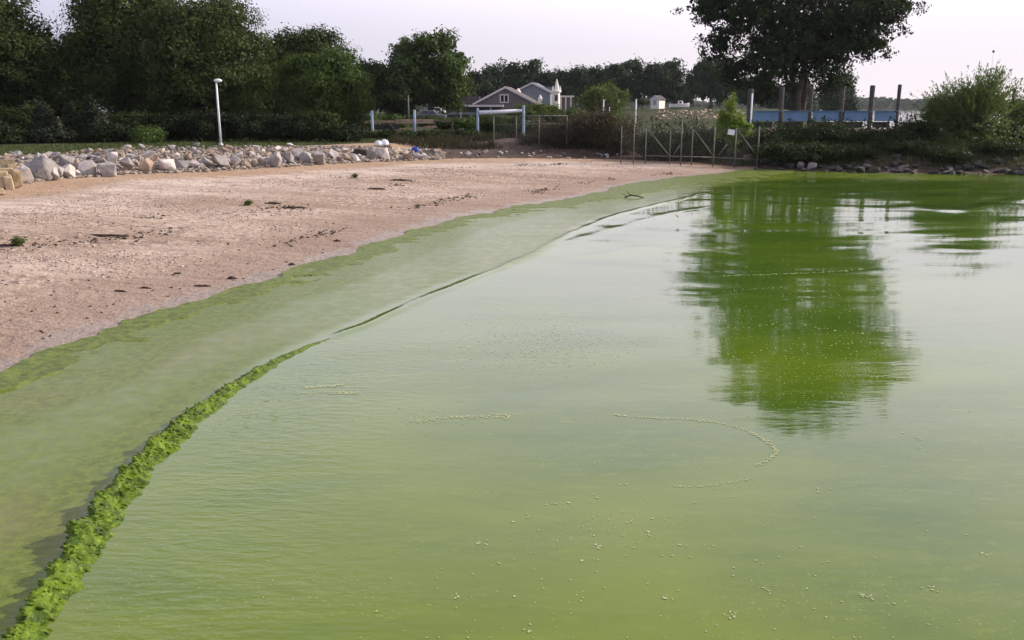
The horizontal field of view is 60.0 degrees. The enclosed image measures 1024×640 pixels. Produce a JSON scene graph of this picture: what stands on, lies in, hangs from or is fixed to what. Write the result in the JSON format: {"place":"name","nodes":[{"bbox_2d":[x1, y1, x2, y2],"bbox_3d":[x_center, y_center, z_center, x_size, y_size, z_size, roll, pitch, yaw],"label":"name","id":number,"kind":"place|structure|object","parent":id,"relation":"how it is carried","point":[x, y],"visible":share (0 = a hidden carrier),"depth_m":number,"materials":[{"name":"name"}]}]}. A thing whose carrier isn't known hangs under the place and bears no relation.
{"place":"outdoors","nodes":[
{"label":"outdoors","id":0,"kind":"place"},
{"bbox_2d":[0,137,424,154],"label":"lawn grass","id":1,"kind":"structure","parent":0,"point":[31,150],"depth_m":45.99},
{"bbox_2d":[0,158,755,372],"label":"beach","id":2,"kind":"structure","parent":0,"point":[68,322],"depth_m":23.49,"materials":[{"name":"sand"}]},
{"bbox_2d":[0,145,445,183],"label":"rubble gravel","id":3,"kind":"structure","parent":2,"relation":"on","point":[217,168],"depth_m":39.35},
{"bbox_2d":[78,159,97,174],"bbox_3d":[-16.059,-5.747,33.560,0.726,0.629,0.474,-8,16,-29],"label":"boulder","id":4,"kind":"object","parent":3,"relation":"on","point":[87,167],"visible":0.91,"depth_m":33.44,"materials":[{"name":"grey stone"}]},
{"bbox_2d":[211,154,229,165],"bbox_3d":[-12.287,-6.726,37.349,0.790,0.550,0.561,-10,18,-29],"label":"boulder","id":5,"kind":"object","parent":3,"relation":"on","point":[218,159],"visible":1,"depth_m":37.21,"materials":[{"name":"grey stone"}]},
{"bbox_2d":[0,161,678,340],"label":"wrack crumbs","id":6,"kind":"object","parent":2,"relation":"on","point":[291,240],"visible":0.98,"depth_m":22.19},
{"bbox_2d":[0,160,691,324],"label":"beach pebbles","id":7,"kind":"object","parent":2,"relation":"on","point":[176,202],"visible":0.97,"depth_m":25.57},
{"bbox_2d":[0,169,801,392],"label":"algae mat","id":8,"kind":"object","parent":2,"relation":"on","point":[45,363],"visible":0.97,"depth_m":16.56,"materials":[{"name":"plant"}]},
{"bbox_2d":[620,114,759,167],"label":"chain link gate","id":9,"kind":"structure","parent":2,"relation":"on","point":[704,144],"depth_m":46.75,"materials":[{"name":"metal"}]},
{"bbox_2d":[0,108,832,190],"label":"ground","id":10,"kind":"structure","parent":0,"point":[647,113],"depth_m":79.49,"materials":[{"name":"soil"}]},
{"bbox_2d":[9,169,22,187],"bbox_3d":[-16.396,-4.650,29.311,0.321,0.682,0.450,-5,18,-43],"label":"limestone block","id":11,"kind":"object","parent":10,"relation":"on","point":[16,174],"depth_m":29.16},
{"bbox_2d":[0,121,32,143],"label":"hedge shrub","id":12,"kind":"object","parent":10,"relation":"on","point":[11,134],"visible":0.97,"depth_m":48.82,"materials":[{"name":"green plant"}]},
{"bbox_2d":[0,100,36,135],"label":"hedge shrub","id":13,"kind":"object","parent":10,"relation":"on","point":[17,116],"visible":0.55,"depth_m":51.98,"materials":[{"name":"green plant"}]},
{"bbox_2d":[17,165,33,182],"bbox_3d":[-16.768,-4.963,30.476,0.536,0.744,0.407,-7,17,-23],"label":"boulder","id":14,"kind":"object","parent":10,"relation":"on","point":[26,173],"visible":0.5,"depth_m":30.37,"materials":[{"name":"stone"}]},
{"bbox_2d":[0,0,75,118],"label":"broadleaf tree","id":15,"kind":"object","parent":10,"relation":"on","point":[21,77],"visible":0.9,"depth_m":55.17,"materials":[{"name":"green plant"}]},
{"bbox_2d":[24,156,58,180],"bbox_3d":[-16.759,-5.381,31.465,1.050,0.886,0.805,-1,14,-3],"label":"boulder","id":16,"kind":"object","parent":10,"relation":"on","point":[41,167],"visible":0.81,"depth_m":31.29,"materials":[{"name":"grey stone"}]},
{"bbox_2d":[23,95,60,142],"bbox_3d":[-26.846,-11.310,50.744,2.172,3.074,2.147,-13,19,-43],"label":"cedar tree","id":17,"kind":"object","parent":10,"relation":"on","point":[41,114],"visible":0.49,"depth_m":50.36,"materials":[{"name":"green plant"}]},
{"bbox_2d":[25,123,84,143],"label":"hedge shrub","id":18,"kind":"object","parent":10,"relation":"on","point":[52,134],"visible":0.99,"depth_m":49.38,"materials":[{"name":"green plant"}]},
{"bbox_2d":[19,50,102,124],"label":"broadleaf tree","id":19,"kind":"object","parent":10,"relation":"on","point":[59,100],"visible":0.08,"depth_m":71.61,"materials":[{"name":"green plant"}]},
{"bbox_2d":[60,99,86,142],"bbox_3d":[-25.203,-11.258,50.827,1.939,2.744,1.926,0,14,0],"label":"cedar tree","id":20,"kind":"object","parent":10,"relation":"on","point":[71,120],"visible":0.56,"depth_m":50.46,"materials":[{"name":"green plant"}]},
{"bbox_2d":[77,93,108,142],"bbox_3d":[-23.982,-11.402,50.718,1.944,3.106,1.984,0,14,0],"label":"cedar tree","id":21,"kind":"object","parent":10,"relation":"on","point":[93,114],"visible":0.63,"depth_m":50.39,"materials":[{"name":"green plant"}]},
{"bbox_2d":[77,120,135,142],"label":"hedge shrub","id":22,"kind":"object","parent":10,"relation":"on","point":[113,132],"visible":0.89,"depth_m":50.17,"materials":[{"name":"green plant"}]},
{"bbox_2d":[97,162,116,176],"bbox_3d":[-15.356,-5.693,33.635,0.659,0.610,0.462,-5,14,-20],"label":"boulder","id":23,"kind":"object","parent":10,"relation":"on","point":[107,169],"visible":0.97,"depth_m":33.46,"materials":[{"name":"grey stone"}]},
{"bbox_2d":[46,0,197,119],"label":"broadleaf tree","id":24,"kind":"object","parent":10,"relation":"on","point":[99,74],"visible":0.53,"depth_m":57.41,"materials":[{"name":"green plant"}]},
{"bbox_2d":[103,109,150,127],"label":"hedge shrub","id":25,"kind":"object","parent":10,"relation":"on","point":[129,118],"visible":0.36,"depth_m":54.03,"materials":[{"name":"green plant"}]},
{"bbox_2d":[139,158,155,170],"bbox_3d":[-14.468,-6.189,35.273,0.331,0.524,0.730,7,15,27],"label":"boulder","id":26,"kind":"object","parent":10,"relation":"on","point":[147,164],"visible":1,"depth_m":35.14,"materials":[{"name":"brown stone"}]},
{"bbox_2d":[128,124,167,143],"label":"hedge shrub","id":27,"kind":"object","parent":10,"relation":"on","point":[144,134],"visible":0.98,"depth_m":48.36,"materials":[{"name":"green plant"}]},
{"bbox_2d":[158,159,175,170],"bbox_3d":[-13.863,-6.239,35.681,0.596,0.495,0.527,-9,16,-34],"label":"boulder","id":28,"kind":"object","parent":10,"relation":"on","point":[166,164],"visible":0.99,"depth_m":35.52,"materials":[{"name":"stone"}]},
{"bbox_2d":[135,109,201,140],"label":"hedge shrub","id":29,"kind":"object","parent":10,"relation":"on","point":[163,120],"visible":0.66,"depth_m":51.19,"materials":[{"name":"green plant"}]},
{"bbox_2d":[113,0,285,118],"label":"broadleaf tree","id":30,"kind":"object","parent":10,"relation":"on","point":[205,37],"visible":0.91,"depth_m":56.75,"materials":[{"name":"green plant"}]},
{"bbox_2d":[169,104,236,141],"bbox_3d":[-17.713,-11.240,51.090,3.726,2.300,3.306,0,14,0],"label":"hedge shrub","id":31,"kind":"object","parent":10,"relation":"on","point":[199,124],"visible":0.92,"depth_m":50.77,"materials":[{"name":"green plant"}]},
{"bbox_2d":[214,79,222,144],"bbox_3d":[-15.039,-10.642,45.715,0.440,3.473,0.273,0,14,0],"label":"lamp post","id":32,"kind":"object","parent":10,"relation":"on","point":[218,112],"visible":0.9,"depth_m":45.64,"materials":[{"name":"metal"}]},
{"bbox_2d":[215,107,275,140],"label":"hedge shrub","id":33,"kind":"object","parent":10,"relation":"on","point":[243,127],"visible":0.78,"depth_m":51.28,"materials":[{"name":"green plant"}]},
{"bbox_2d":[219,53,286,117],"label":"broadleaf tree","id":34,"kind":"object","parent":10,"relation":"on","point":[274,108],"visible":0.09,"depth_m":66.45,"materials":[{"name":"green plant"}]},
{"bbox_2d":[267,152,281,167],"bbox_3d":[-10.389,-7.043,39.000,0.713,0.696,0.435,10,17,37],"label":"boulder","id":35,"kind":"object","parent":10,"relation":"on","point":[274,159],"visible":1,"depth_m":38.84,"materials":[{"name":"grey stone"}]},
{"bbox_2d":[256,111,315,141],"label":"hedge shrub","id":36,"kind":"object","parent":10,"relation":"on","point":[281,127],"visible":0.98,"depth_m":50.22,"materials":[{"name":"green plant"}]},
{"bbox_2d":[259,22,345,114],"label":"broadleaf tree","id":37,"kind":"object","parent":10,"relation":"on","point":[303,42],"visible":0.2,"depth_m":66.99,"materials":[{"name":"green plant"}]},
{"bbox_2d":[290,106,351,140],"bbox_3d":[-11.109,-11.166,51.363,3.662,2.358,2.974,0,14,0],"label":"hedge shrub","id":38,"kind":"object","parent":10,"relation":"on","point":[317,120],"visible":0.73,"depth_m":50.61,"materials":[{"name":"green plant"}]},
{"bbox_2d":[265,41,382,130],"bbox_3d":[-12.476,-15.033,58.968,7.742,7.024,7.560,0,14,0],"label":"broadleaf tree","id":39,"kind":"object","parent":10,"relation":"on","point":[332,80],"visible":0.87,"depth_m":57.28,"materials":[{"name":"green plant"}]},
{"bbox_2d":[322,122,368,142],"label":"hedge shrub","id":40,"kind":"object","parent":10,"relation":"on","point":[344,132],"visible":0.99,"depth_m":50.30,"materials":[{"name":"green plant"}]},
{"bbox_2d":[359,129,385,138],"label":"parking shrub","id":41,"kind":"object","parent":10,"relation":"on","point":[373,134],"visible":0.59,"depth_m":55.46,"materials":[{"name":"green plant"}]},
{"bbox_2d":[353,55,423,118],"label":"broadleaf tree","id":42,"kind":"object","parent":10,"relation":"on","point":[392,93],"visible":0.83,"depth_m":92.66,"materials":[{"name":"green plant"}]},
{"bbox_2d":[373,113,409,127],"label":"parking shrub","id":43,"kind":"object","parent":10,"relation":"on","point":[389,117],"visible":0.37,"depth_m":81.33,"materials":[{"name":"green plant"}]},
{"bbox_2d":[378,128,419,138],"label":"parking shrub","id":44,"kind":"object","parent":10,"relation":"on","point":[387,132],"visible":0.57,"depth_m":55.50,"materials":[{"name":"green plant"}]},
{"bbox_2d":[362,119,453,131],"bbox_3d":[-7.622,-14.011,64.582,6.708,1.205,0.245,0,14,0],"label":"rail fence","id":45,"kind":"object","parent":10,"relation":"on","point":[410,121],"visible":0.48,"depth_m":64.38,"materials":[{"name":"brown wood"}]},
{"bbox_2d":[382,24,475,113],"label":"broadleaf tree","id":46,"kind":"object","parent":10,"relation":"on","point":[428,69],"visible":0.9,"depth_m":94.27,"materials":[{"name":"green plant"}]},
{"bbox_2d":[417,129,457,137],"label":"parking shrub","id":47,"kind":"object","parent":10,"relation":"on","point":[438,133],"visible":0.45,"depth_m":55.47,"materials":[{"name":"green plant"}]},
{"bbox_2d":[430,115,476,129],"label":"parking shrub","id":48,"kind":"object","parent":10,"relation":"on","point":[468,123],"visible":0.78,"depth_m":73.74,"materials":[{"name":"green plant"}]},
{"bbox_2d":[441,76,480,95],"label":"broadleaf tree","id":49,"kind":"object","parent":10,"relation":"on","point":[471,80],"visible":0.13,"depth_m":165.66,"materials":[{"name":"green plant"}]},
{"bbox_2d":[464,63,510,98],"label":"tree","id":50,"kind":"object","parent":10,"relation":"on","point":[490,81],"visible":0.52,"depth_m":196.01,"materials":[{"name":"green plant"}]},
{"bbox_2d":[444,86,541,117],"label":"gabled house","id":51,"kind":"structure","parent":10,"relation":"on","point":[504,97],"depth_m":145.87,"materials":[{"name":"grey"}]},
{"bbox_2d":[500,108,538,119],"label":"parking shrub","id":52,"kind":"object","parent":10,"relation":"on","point":[528,112],"visible":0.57,"depth_m":114.47,"materials":[{"name":"green plant"}]},
{"bbox_2d":[496,57,547,89],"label":"tree","id":53,"kind":"object","parent":10,"relation":"on","point":[522,75],"visible":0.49,"depth_m":198.39,"materials":[{"name":"green plant"}]},
{"bbox_2d":[509,100,564,118],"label":"garden hedge","id":54,"kind":"object","parent":10,"relation":"on","point":[539,107],"visible":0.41,"depth_m":123.55,"materials":[{"name":"green plant"}]},
{"bbox_2d":[517,79,573,109],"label":"blue grey house","id":55,"kind":"structure","parent":10,"relation":"on","point":[538,92],"depth_m":161.15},
{"bbox_2d":[533,65,578,103],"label":"tree","id":56,"kind":"object","parent":10,"relation":"on","point":[548,78],"visible":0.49,"depth_m":196.56,"materials":[{"name":"green plant"}]},
{"bbox_2d":[528,108,587,124],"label":"parking shrub","id":57,"kind":"object","parent":10,"relation":"on","point":[555,117],"visible":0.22,"depth_m":79.60,"materials":[{"name":"green plant"}]},
{"bbox_2d":[557,63,607,107],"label":"tree","id":58,"kind":"object","parent":10,"relation":"on","point":[584,77],"visible":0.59,"depth_m":196.69,"materials":[{"name":"green plant"}]},
{"bbox_2d":[569,77,632,128],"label":"willow tree","id":59,"kind":"object","parent":10,"relation":"on","point":[587,100],"visible":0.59,"depth_m":122.72,"materials":[{"name":"green plant"}]},
{"bbox_2d":[588,56,646,105],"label":"tree","id":60,"kind":"object","parent":10,"relation":"on","point":[624,74],"visible":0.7,"depth_m":196.56,"materials":[{"name":"green plant"}]},
{"bbox_2d":[649,95,665,108],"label":"white shed","id":61,"kind":"structure","parent":10,"relation":"on","point":[657,101],"depth_m":172.07,"materials":[{"name":"wood"}]},
{"bbox_2d":[635,57,687,103],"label":"tree","id":62,"kind":"object","parent":10,"relation":"on","point":[663,79],"visible":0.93,"depth_m":195.37,"materials":[{"name":"green plant"}]},
{"bbox_2d":[667,82,698,107],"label":"tree","id":63,"kind":"object","parent":10,"relation":"on","point":[690,100],"visible":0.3,"depth_m":202.38,"materials":[{"name":"green plant"}]},
{"bbox_2d":[656,109,744,119],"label":"stones","id":64,"kind":"object","parent":10,"relation":"on","point":[690,112],"visible":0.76,"depth_m":162.82,"materials":[{"name":"beige stone"}]},
{"bbox_2d":[680,56,740,107],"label":"tree","id":65,"kind":"object","parent":10,"relation":"on","point":[701,80],"visible":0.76,"depth_m":191.85,"materials":[{"name":"green plant"}]},
{"bbox_2d":[731,75,776,108],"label":"tree","id":66,"kind":"object","parent":10,"relation":"on","point":[739,96],"visible":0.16,"depth_m":196.26,"materials":[{"name":"green plant"}]},
{"bbox_2d":[765,75,818,115],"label":"tree","id":67,"kind":"object","parent":10,"relation":"on","point":[786,105],"visible":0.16,"depth_m":197.17,"materials":[{"name":"green plant"}]},
{"bbox_2d":[808,70,863,122],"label":"tree","id":68,"kind":"object","parent":10,"relation":"on","point":[830,101],"visible":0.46,"depth_m":182.96,"materials":[{"name":"green plant"}]},
{"bbox_2d":[0,171,1023,639],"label":"water","id":69,"kind":"structure","parent":0,"point":[288,515],"depth_m":8.81,"materials":[{"name":"liquid"}]},
{"bbox_2d":[0,338,329,639],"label":"algae wave","id":70,"kind":"object","parent":69,"relation":"on","point":[60,584],"visible":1,"depth_m":6.97,"materials":[{"name":"plant"}]},
{"bbox_2d":[2,207,1015,637],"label":"foam flecks","id":71,"kind":"object","parent":69,"relation":"on","point":[610,469],"visible":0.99,"depth_m":9.24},
{"bbox_2d":[8,0,1023,110],"label":"sky","id":72,"kind":"structure","parent":0,"point":[953,35],"materials":[{"name":"white"}]},
{"bbox_2d":[286,103,927,109],"bbox_3d":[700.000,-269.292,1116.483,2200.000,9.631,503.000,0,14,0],"label":"shore","id":73,"kind":"structure","parent":0,"point":[864,108],"depth_m":888.12,"materials":[{"name":"plant"}]},
{"bbox_2d":[414,96,1017,108],"bbox_3d":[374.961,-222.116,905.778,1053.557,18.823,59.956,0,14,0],"label":"woods","id":74,"kind":"object","parent":73,"relation":"on","point":[883,102],"visible":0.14,"depth_m":884.97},
{"bbox_2d":[377,110,1021,136],"bbox_3d":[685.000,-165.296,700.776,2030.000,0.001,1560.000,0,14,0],"label":"lake","id":75,"kind":"structure","parent":0,"point":[902,112],"depth_m":198.58,"materials":[{"name":"blue liquid"}]},
{"bbox_2d":[777,87,784,129],"bbox_3d":[18.299,-13.095,60.639,0.338,5.491,0.338,0,14,0],"label":"piling","id":76,"kind":"object","parent":75,"relation":"in","point":[781,99],"visible":0.62,"depth_m":60.16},
{"bbox_2d":[752,111,895,127],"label":"dock wall","id":77,"kind":"structure","parent":76,"relation":"on","point":[817,115],"depth_m":60.40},
{"bbox_2d":[806,88,813,127],"bbox_3d":[20.268,-13.067,60.646,0.315,5.435,0.311,0,14,0],"label":"piling","id":78,"kind":"object","parent":75,"relation":"in","point":[811,91],"visible":0.61,"depth_m":60.17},
{"bbox_2d":[838,90,844,126],"bbox_3d":[22.412,-13.013,60.659,0.352,5.324,0.352,0,14,0],"label":"piling","id":79,"kind":"object","parent":75,"relation":"in","point":[841,100],"visible":0.51,"depth_m":60.16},
{"bbox_2d":[868,85,874,128],"bbox_3d":[24.428,-13.149,60.626,0.381,5.603,0.365,0,14,0],"label":"piling","id":80,"kind":"object","parent":75,"relation":"in","point":[871,99],"visible":0.55,"depth_m":60.14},
{"bbox_2d":[441,128,1023,174],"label":"bank ground","id":81,"kind":"structure","parent":0,"point":[512,149],"depth_m":49.44,"materials":[{"name":"soil"}]},
{"bbox_2d":[452,127,484,137],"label":"parking shrub","id":82,"kind":"object","parent":81,"relation":"on","point":[467,131],"visible":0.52,"depth_m":55.42,"materials":[{"name":"green plant"}]},
{"bbox_2d":[476,105,524,133],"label":"beam gate","id":83,"kind":"structure","parent":81,"relation":"on","point":[484,112],"depth_m":56.39,"materials":[{"name":"metal"}]},
{"bbox_2d":[474,115,532,134],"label":"parking shrub","id":84,"kind":"object","parent":81,"relation":"on","point":[486,125],"visible":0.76,"depth_m":62.06,"materials":[{"name":"green plant"}]},
{"bbox_2d":[493,115,567,146],"bbox_3d":[1.079,-11.040,52.370,4.388,2.058,0.072,0,14,0],"label":"chain link fence","id":85,"kind":"object","parent":81,"relation":"on","point":[539,135],"visible":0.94,"depth_m":52.25,"materials":[{"name":"metal"}]},
{"bbox_2d":[384,130,680,149],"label":"tall weeds","id":86,"kind":"object","parent":81,"relation":"on","point":[439,141],"visible":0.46,"depth_m":52.32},
{"bbox_2d":[523,108,596,145],"bbox_3d":[3.207,-11.631,53.479,5.141,2.340,3.523,0,14,0],"label":"bank shrub","id":87,"kind":"object","parent":81,"relation":"on","point":[549,133],"visible":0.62,"depth_m":52.87,"materials":[{"name":"green plant"}]},
{"bbox_2d":[557,95,628,148],"bbox_3d":[4.907,-11.677,52.475,4.589,3.251,3.246,0,14,0],"label":"bank shrub","id":88,"kind":"object","parent":81,"relation":"on","point":[587,120],"visible":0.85,"depth_m":51.95,"materials":[{"name":"green plant"}]},
{"bbox_2d":[601,109,644,153],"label":"bank shrub","id":89,"kind":"object","parent":81,"relation":"on","point":[614,138],"visible":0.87,"depth_m":50.79,"materials":[{"name":"green plant"}]},
{"bbox_2d":[628,116,682,160],"bbox_3d":[8.291,-9.997,49.541,4.034,2.796,3.484,0,14,0],"label":"bank shrub","id":90,"kind":"object","parent":81,"relation":"on","point":[652,144],"visible":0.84,"depth_m":49.09,"materials":[{"name":"green plant"}]},
{"bbox_2d":[661,114,728,161],"bbox_3d":[10.100,-10.098,49.578,3.807,2.813,3.862,0,14,0],"label":"bank shrub","id":91,"kind":"object","parent":81,"relation":"on","point":[702,150],"visible":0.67,"depth_m":49.12,"materials":[{"name":"green plant"}]},
{"bbox_2d":[713,92,755,159],"bbox_3d":[12.139,-10.587,48.626,2.417,3.702,1.329,0,14,0],"label":"sapling","id":92,"kind":"object","parent":81,"relation":"on","point":[725,120],"visible":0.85,"depth_m":48.44,"materials":[{"name":"green plant"}]},
{"bbox_2d":[730,119,787,147],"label":"bank shrub","id":93,"kind":"object","parent":81,"relation":"on","point":[764,135],"visible":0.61,"depth_m":49.07,"materials":[{"name":"green plant"}]},
{"bbox_2d":[741,138,792,163],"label":"bank shrub","id":94,"kind":"object","parent":81,"relation":"on","point":[764,152],"visible":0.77,"depth_m":46.92,"materials":[{"name":"green plant"}]},
{"bbox_2d":[752,118,822,144],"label":"bank shrub","id":95,"kind":"object","parent":81,"relation":"on","point":[790,134],"visible":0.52,"depth_m":49.22,"materials":[{"name":"green plant"}]},
{"bbox_2d":[670,0,931,129],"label":"cottonwood tree","id":96,"kind":"object","parent":81,"relation":"on","point":[805,38],"visible":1,"depth_m":67.73,"materials":[{"name":"green plant"}]},
{"bbox_2d":[767,137,841,167],"bbox_3d":[15.338,-8.786,46.848,3.934,1.696,3.474,0,14,0],"label":"bank shrub","id":97,"kind":"object","parent":81,"relation":"on","point":[798,153],"visible":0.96,"depth_m":46.14,"materials":[{"name":"green plant"}]},
{"bbox_2d":[789,115,855,144],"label":"bank shrub","id":98,"kind":"object","parent":81,"relation":"on","point":[830,132],"visible":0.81,"depth_m":48.64,"materials":[{"name":"green plant"}]},
{"bbox_2d":[821,117,878,146],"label":"bank shrub","id":99,"kind":"object","parent":81,"relation":"on","point":[852,138],"visible":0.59,"depth_m":48.40,"materials":[{"name":"green plant"}]},
{"bbox_2d":[826,139,884,160],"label":"bank shrub","id":100,"kind":"object","parent":81,"relation":"on","point":[850,151],"visible":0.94,"depth_m":45.86,"materials":[{"name":"green plant"}]},
{"bbox_2d":[853,118,920,142],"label":"bank shrub","id":101,"kind":"object","parent":81,"relation":"on","point":[890,133],"visible":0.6,"depth_m":47.56,"materials":[{"name":"green plant"}]},
{"bbox_2d":[863,135,934,154],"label":"bank shrub","id":102,"kind":"object","parent":81,"relation":"on","point":[910,145],"visible":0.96,"depth_m":45.87,"materials":[{"name":"green plant"}]},
{"bbox_2d":[887,108,948,145],"bbox_3d":[22.439,-10.580,49.322,3.114,2.362,3.359,0,14,0],"label":"bank shrub","id":103,"kind":"object","parent":81,"relation":"on","point":[920,128],"visible":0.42,"depth_m":48.55,"materials":[{"name":"green plant"}]},
{"bbox_2d":[910,143,980,162],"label":"bank shrub","id":104,"kind":"object","parent":81,"relation":"on","point":[941,152],"visible":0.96,"depth_m":44.75,"materials":[{"name":"green plant"}]},
{"bbox_2d":[905,59,1023,146],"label":"willow shrub","id":105,"kind":"object","parent":81,"relation":"on","point":[967,114],"visible":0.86,"depth_m":47.51,"materials":[{"name":"green plant"}]},
{"bbox_2d":[961,138,1023,156],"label":"bank shrub","id":106,"kind":"object","parent":81,"relation":"on","point":[987,146],"visible":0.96,"depth_m":45.06,"materials":[{"name":"green plant"}]},
{"bbox_2d":[987,106,1023,140],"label":"bank shrub","id":107,"kind":"object","parent":81,"relation":"on","point":[1021,124],"visible":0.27,"depth_m":48.75,"materials":[{"name":"green plant"}]},
{"bbox_2d":[995,78,1023,124],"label":"bank shrub","id":108,"kind":"object","parent":81,"relation":"on","point":[1016,101],"visible":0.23,"depth_m":51.91,"materials":[{"name":"green plant"}]},
{"bbox_2d":[693,133,1023,168],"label":"bank grass","id":109,"kind":"structure","parent":0,"point":[994,154],"depth_m":45.98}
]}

